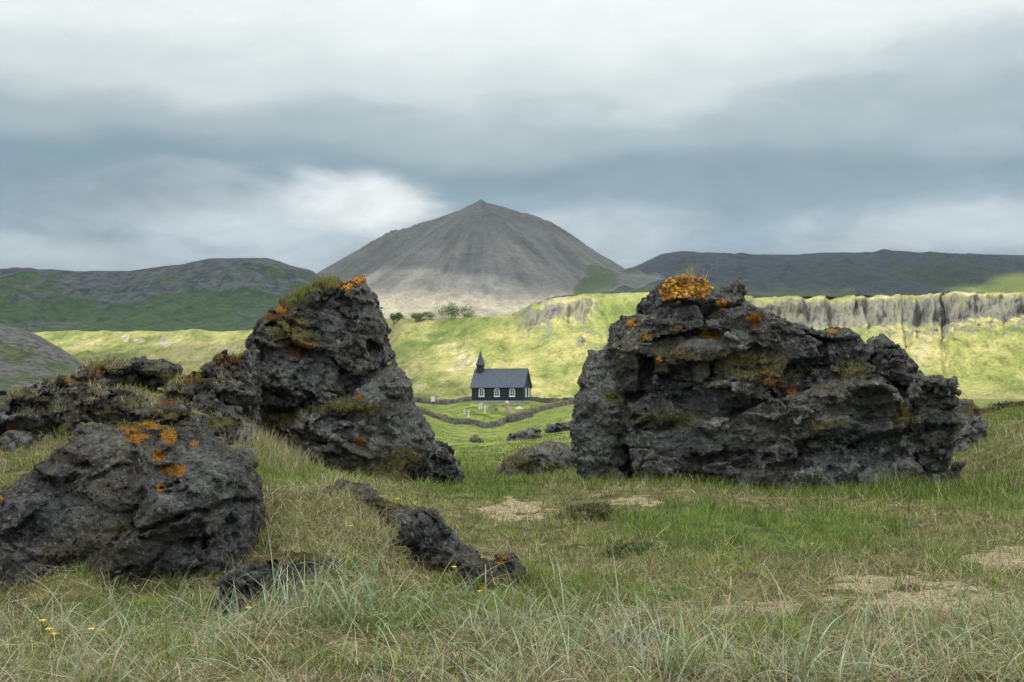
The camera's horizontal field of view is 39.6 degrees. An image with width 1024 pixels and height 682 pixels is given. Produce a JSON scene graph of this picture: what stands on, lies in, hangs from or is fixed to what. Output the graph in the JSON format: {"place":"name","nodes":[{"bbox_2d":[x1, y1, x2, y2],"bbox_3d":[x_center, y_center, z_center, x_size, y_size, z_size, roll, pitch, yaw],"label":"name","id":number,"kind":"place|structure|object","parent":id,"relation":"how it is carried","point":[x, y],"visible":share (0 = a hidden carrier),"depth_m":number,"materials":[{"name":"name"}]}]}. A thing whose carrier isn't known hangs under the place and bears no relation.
{"place":"outdoors","nodes":[
{"label":"outdoors","id":0,"kind":"place"},
{"bbox_2d":[0,324,83,390],"bbox_3d":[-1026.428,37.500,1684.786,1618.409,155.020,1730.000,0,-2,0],"label":"hill","id":1,"kind":"structure","parent":0,"point":[26,357],"depth_m":967.76,"materials":[{"name":"grey stone"}]},
{"bbox_2d":[0,258,318,332],"bbox_3d":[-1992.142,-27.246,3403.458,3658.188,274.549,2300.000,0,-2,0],"label":"hills","id":2,"kind":"structure","parent":0,"point":[223,294],"depth_m":2796.14,"materials":[{"name":"green plant"}]},
{"bbox_2d":[316,199,664,318],"bbox_3d":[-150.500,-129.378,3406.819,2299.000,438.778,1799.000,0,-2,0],"label":"mountain","id":3,"kind":"structure","parent":0,"point":[481,257],"depth_m":3239.28,"materials":[{"name":"grey stone"}]},
{"bbox_2d":[0,380,1023,681],"bbox_3d":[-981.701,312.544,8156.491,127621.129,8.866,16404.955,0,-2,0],"label":"ground","id":4,"kind":"structure","parent":0,"point":[448,433],"depth_m":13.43,"materials":[{"name":"green plant"}]},
{"bbox_2d":[0,430,32,451],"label":"lava stone","id":5,"kind":"object","parent":4,"relation":"on","point":[9,437],"visible":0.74,"depth_m":17.30,"materials":[{"name":"grey stone"}]},
{"bbox_2d":[16,428,35,438],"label":"lava stone","id":6,"kind":"object","parent":4,"relation":"on","point":[26,431],"visible":0.16,"depth_m":18.20,"materials":[{"name":"grey stone"}]},
{"bbox_2d":[0,369,88,440],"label":"lava outcrop","id":7,"kind":"object","parent":4,"relation":"on","point":[52,405],"visible":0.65,"depth_m":18.45,"materials":[{"name":"grey stone"}]},
{"bbox_2d":[73,422,106,435],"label":"lava stone","id":8,"kind":"object","parent":4,"relation":"on","point":[82,426],"visible":0.35,"depth_m":18.03,"materials":[{"name":"grey stone"}]},
{"bbox_2d":[84,427,99,433],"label":"lava stone","id":9,"kind":"object","parent":4,"relation":"on","point":[90,429],"visible":0.23,"depth_m":17.92,"materials":[{"name":"grey stone"}]},
{"bbox_2d":[93,410,109,423],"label":"lava stone","id":10,"kind":"object","parent":4,"relation":"on","point":[105,420],"visible":0.2,"depth_m":19.12,"materials":[{"name":"grey stone"}]},
{"bbox_2d":[70,353,182,388],"bbox_3d":[-6.984,0.581,25.978,1.943,0.809,2.788,0,-2,0],"label":"lava outcrop","id":11,"kind":"object","parent":4,"relation":"on","point":[113,370],"visible":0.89,"depth_m":25.40,"materials":[{"name":"grey stone"}]},
{"bbox_2d":[0,419,268,591],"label":"lava boulder","id":12,"kind":"object","parent":4,"relation":"on","point":[131,500],"visible":0.73,"depth_m":12.51,"materials":[{"name":"grey stone"}]},
{"bbox_2d":[73,376,207,427],"bbox_3d":[-5.169,1.099,19.555,1.930,1.246,2.428,0,-2,0],"label":"lava outcrop","id":13,"kind":"object","parent":4,"relation":"on","point":[125,404],"visible":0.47,"depth_m":19.14,"materials":[{"name":"grey stone"}]},
{"bbox_2d":[139,406,150,420],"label":"lava stone","id":14,"kind":"object","parent":4,"relation":"on","point":[143,410],"visible":0.07,"depth_m":19.27,"materials":[{"name":"grey stone"}]},
{"bbox_2d":[161,349,263,432],"bbox_3d":[-4.999,0.918,23.609,1.693,1.683,2.937,0,-2,0],"label":"lava outcrop","id":15,"kind":"object","parent":4,"relation":"on","point":[223,383],"visible":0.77,"depth_m":23.14,"materials":[{"name":"grey stone"}]},
{"bbox_2d":[215,436,227,444],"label":"lava stone","id":16,"kind":"object","parent":4,"relation":"on","point":[220,439],"visible":0.16,"depth_m":18.16,"materials":[{"name":"grey stone"}]},
{"bbox_2d":[195,414,251,444],"bbox_3d":[-3.885,1.366,19.004,0.735,0.786,1.702,0,-2,0],"label":"lava rock","id":17,"kind":"object","parent":4,"relation":"on","point":[219,425],"visible":0.34,"depth_m":18.67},
{"bbox_2d":[238,426,250,443],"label":"lava stone","id":18,"kind":"object","parent":4,"relation":"on","point":[243,429],"visible":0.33,"depth_m":19.09,"materials":[{"name":"grey stone"}]},
{"bbox_2d":[235,445,257,460],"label":"lava stone","id":19,"kind":"object","parent":4,"relation":"on","point":[248,451],"visible":0.39,"depth_m":17.59,"materials":[{"name":"grey stone"}]},
{"bbox_2d":[242,421,256,438],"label":"lava stone","id":20,"kind":"object","parent":4,"relation":"on","point":[246,425],"visible":0.1,"depth_m":20.54,"materials":[{"name":"grey stone"}]},
{"bbox_2d":[211,550,346,613],"bbox_3d":[-1.843,2.015,11.554,1.046,0.610,1.286,0,-2,0],"label":"lava ledge","id":21,"kind":"object","parent":4,"relation":"on","point":[252,565],"visible":0.42,"depth_m":11.26,"materials":[{"name":"grey stone"}]},
{"bbox_2d":[245,272,434,482],"bbox_3d":[-3.221,0.898,25.842,3.907,4.429,4.148,0,-2,0],"label":"lava pinnacle","id":22,"kind":"object","parent":4,"relation":"on","point":[335,387],"visible":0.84,"depth_m":24.79,"materials":[{"name":"grey stone"}]},
{"bbox_2d":[326,478,525,589],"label":"lava ridge","id":23,"kind":"structure","parent":4,"relation":"on","point":[429,532],"depth_m":12.89,"materials":[{"name":"grey stone"}]},
{"bbox_2d":[425,439,464,484],"bbox_3d":[-1.139,2.188,24.163,0.681,1.057,0.970,0,-2,0],"label":"lava rock","id":24,"kind":"object","parent":4,"relation":"on","point":[442,462],"visible":0.62,"depth_m":23.91,"materials":[{"name":"grey stone"}]},
{"bbox_2d":[469,435,483,442],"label":"lava rock","id":25,"kind":"object","parent":4,"relation":"on","point":[475,438],"visible":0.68,"depth_m":149.00,"materials":[{"name":"grey stone"}]},
{"bbox_2d":[412,396,573,404],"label":"stone wall","id":26,"kind":"structure","parent":4,"relation":"on","point":[469,398],"depth_m":301.20,"materials":[{"name":"grey stone"}]},
{"bbox_2d":[416,399,573,427],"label":"stone wall","id":27,"kind":"structure","parent":4,"relation":"on","point":[484,424],"depth_m":263.24,"materials":[{"name":"grey stone"}]},
{"bbox_2d":[470,348,531,403],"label":"church","id":28,"kind":"structure","parent":4,"relation":"on","point":[500,386],"depth_m":285.60,"materials":[{"name":"wood"}]},
{"bbox_2d":[479,388,483,395],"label":"window","id":29,"kind":"structure","parent":28,"relation":"in","point":[481,391],"depth_m":285.50,"materials":[{"name":"white paint"}]},
{"bbox_2d":[494,388,499,395],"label":"window","id":30,"kind":"structure","parent":28,"relation":"in","point":[496,391],"depth_m":284.81,"materials":[{"name":"white paint"}]},
{"bbox_2d":[509,388,514,395],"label":"window","id":31,"kind":"structure","parent":28,"relation":"in","point":[512,391],"depth_m":284.04,"materials":[{"name":"white paint"}]},
{"bbox_2d":[505,401,513,413],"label":"monument","id":32,"kind":"object","parent":4,"relation":"on","point":[509,410],"visible":0.91,"depth_m":271.39,"materials":[{"name":"beige stone"}]},
{"bbox_2d":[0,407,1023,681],"bbox_3d":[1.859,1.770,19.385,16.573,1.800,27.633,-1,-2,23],"label":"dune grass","id":33,"kind":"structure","parent":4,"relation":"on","point":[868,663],"depth_m":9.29,"materials":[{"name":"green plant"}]},
{"bbox_2d":[506,410,532,422],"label":"stone wall","id":34,"kind":"structure","parent":4,"relation":"on","point":[518,416],"depth_m":263.06,"materials":[{"name":"grey stone"}]},
{"bbox_2d":[506,427,543,440],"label":"lava rock","id":35,"kind":"object","parent":4,"relation":"on","point":[530,433],"visible":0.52,"depth_m":136.55,"materials":[{"name":"grey stone"}]},
{"bbox_2d":[496,439,574,476],"bbox_3d":[0.556,3.092,35.415,2.090,1.275,2.869,0,-2,0],"label":"lava rock","id":36,"kind":"object","parent":4,"relation":"on","point":[545,455],"visible":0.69,"depth_m":34.70,"materials":[{"name":"grey stone"}]},
{"bbox_2d":[544,421,569,432],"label":"lava rock","id":37,"kind":"object","parent":4,"relation":"on","point":[558,427],"visible":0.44,"depth_m":163.44,"materials":[{"name":"grey stone"}]},
{"bbox_2d":[544,500,628,520],"bbox_3d":[1.118,2.205,18.527,1.085,0.300,1.330,-2,-3,40],"label":"heather bush","id":38,"kind":"object","parent":4,"relation":"on","point":[601,508],"visible":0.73,"depth_m":18.24,"materials":[{"name":"green plant"}]},
{"bbox_2d":[595,539,684,559],"bbox_3d":[1.304,2.072,14.116,0.985,0.201,0.908,0,-2,0],"label":"crowberry bush","id":39,"kind":"object","parent":4,"relation":"on","point":[635,547],"visible":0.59,"depth_m":14.01,"materials":[{"name":"green plant"}]},
{"bbox_2d":[727,577,731,628],"bbox_3d":[1.457,1.776,9.546,0.040,0.391,0.019,1,-2,-19],"label":"dry grass stalk","id":40,"kind":"object","parent":4,"relation":"on","point":[730,587],"visible":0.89,"depth_m":9.55,"materials":[{"name":"plant"}]},
{"bbox_2d":[569,260,965,492],"bbox_3d":[4.435,0.881,26.097,6.858,4.703,5.686,0,-2,0],"label":"lava outcrop","id":41,"kind":"object","parent":4,"relation":"on","point":[684,373],"visible":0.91,"depth_m":24.35,"materials":[{"name":"black stone"}]},
{"bbox_2d":[776,464,843,493],"bbox_3d":[4.901,2.271,23.285,1.040,0.584,1.042,-1,-2,19],"label":"grey shrub","id":42,"kind":"object","parent":4,"relation":"on","point":[814,475],"visible":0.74,"depth_m":23.06,"materials":[{"name":"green plant"}]},
{"bbox_2d":[951,398,988,454],"bbox_3d":[9.917,2.192,30.982,0.970,1.930,1.475,0,-2,0],"label":"lava rock","id":43,"kind":"object","parent":4,"relation":"on","point":[974,424],"visible":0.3,"depth_m":30.64,"materials":[{"name":"grey stone"}]},
{"bbox_2d":[981,400,1023,413],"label":"heather bush","id":44,"kind":"object","parent":4,"relation":"on","point":[1010,403],"visible":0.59,"depth_m":61.35,"materials":[{"name":"green plant"}]},
{"bbox_2d":[0,291,1023,398],"bbox_3d":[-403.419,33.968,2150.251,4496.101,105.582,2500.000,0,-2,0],"label":"hillside","id":45,"kind":"structure","parent":0,"point":[973,342],"depth_m":1137.91,"materials":[{"name":"green plant"}]},
{"bbox_2d":[389,312,404,323],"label":"scrub","id":46,"kind":"object","parent":45,"relation":"on","point":[398,315],"visible":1,"depth_m":1300.03,"materials":[{"name":"green plant"}]},
{"bbox_2d":[409,311,436,321],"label":"scrub","id":47,"kind":"object","parent":45,"relation":"on","point":[429,314],"visible":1,"depth_m":1275.41,"materials":[{"name":"green plant"}]},
{"bbox_2d":[433,300,477,317],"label":"scrub","id":48,"kind":"object","parent":45,"relation":"on","point":[454,313],"visible":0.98,"depth_m":1260.34,"materials":[{"name":"green plant"}]},
{"bbox_2d":[0,0,1023,272],"label":"sky","id":49,"kind":"structure","parent":0,"point":[135,134],"materials":[{"name":"grey"}]},
{"bbox_2d":[546,249,1023,299],"bbox_3d":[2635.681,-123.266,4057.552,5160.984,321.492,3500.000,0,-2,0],"label":"hills","id":50,"kind":"structure","parent":0,"point":[879,272],"depth_m":3636.12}
]}

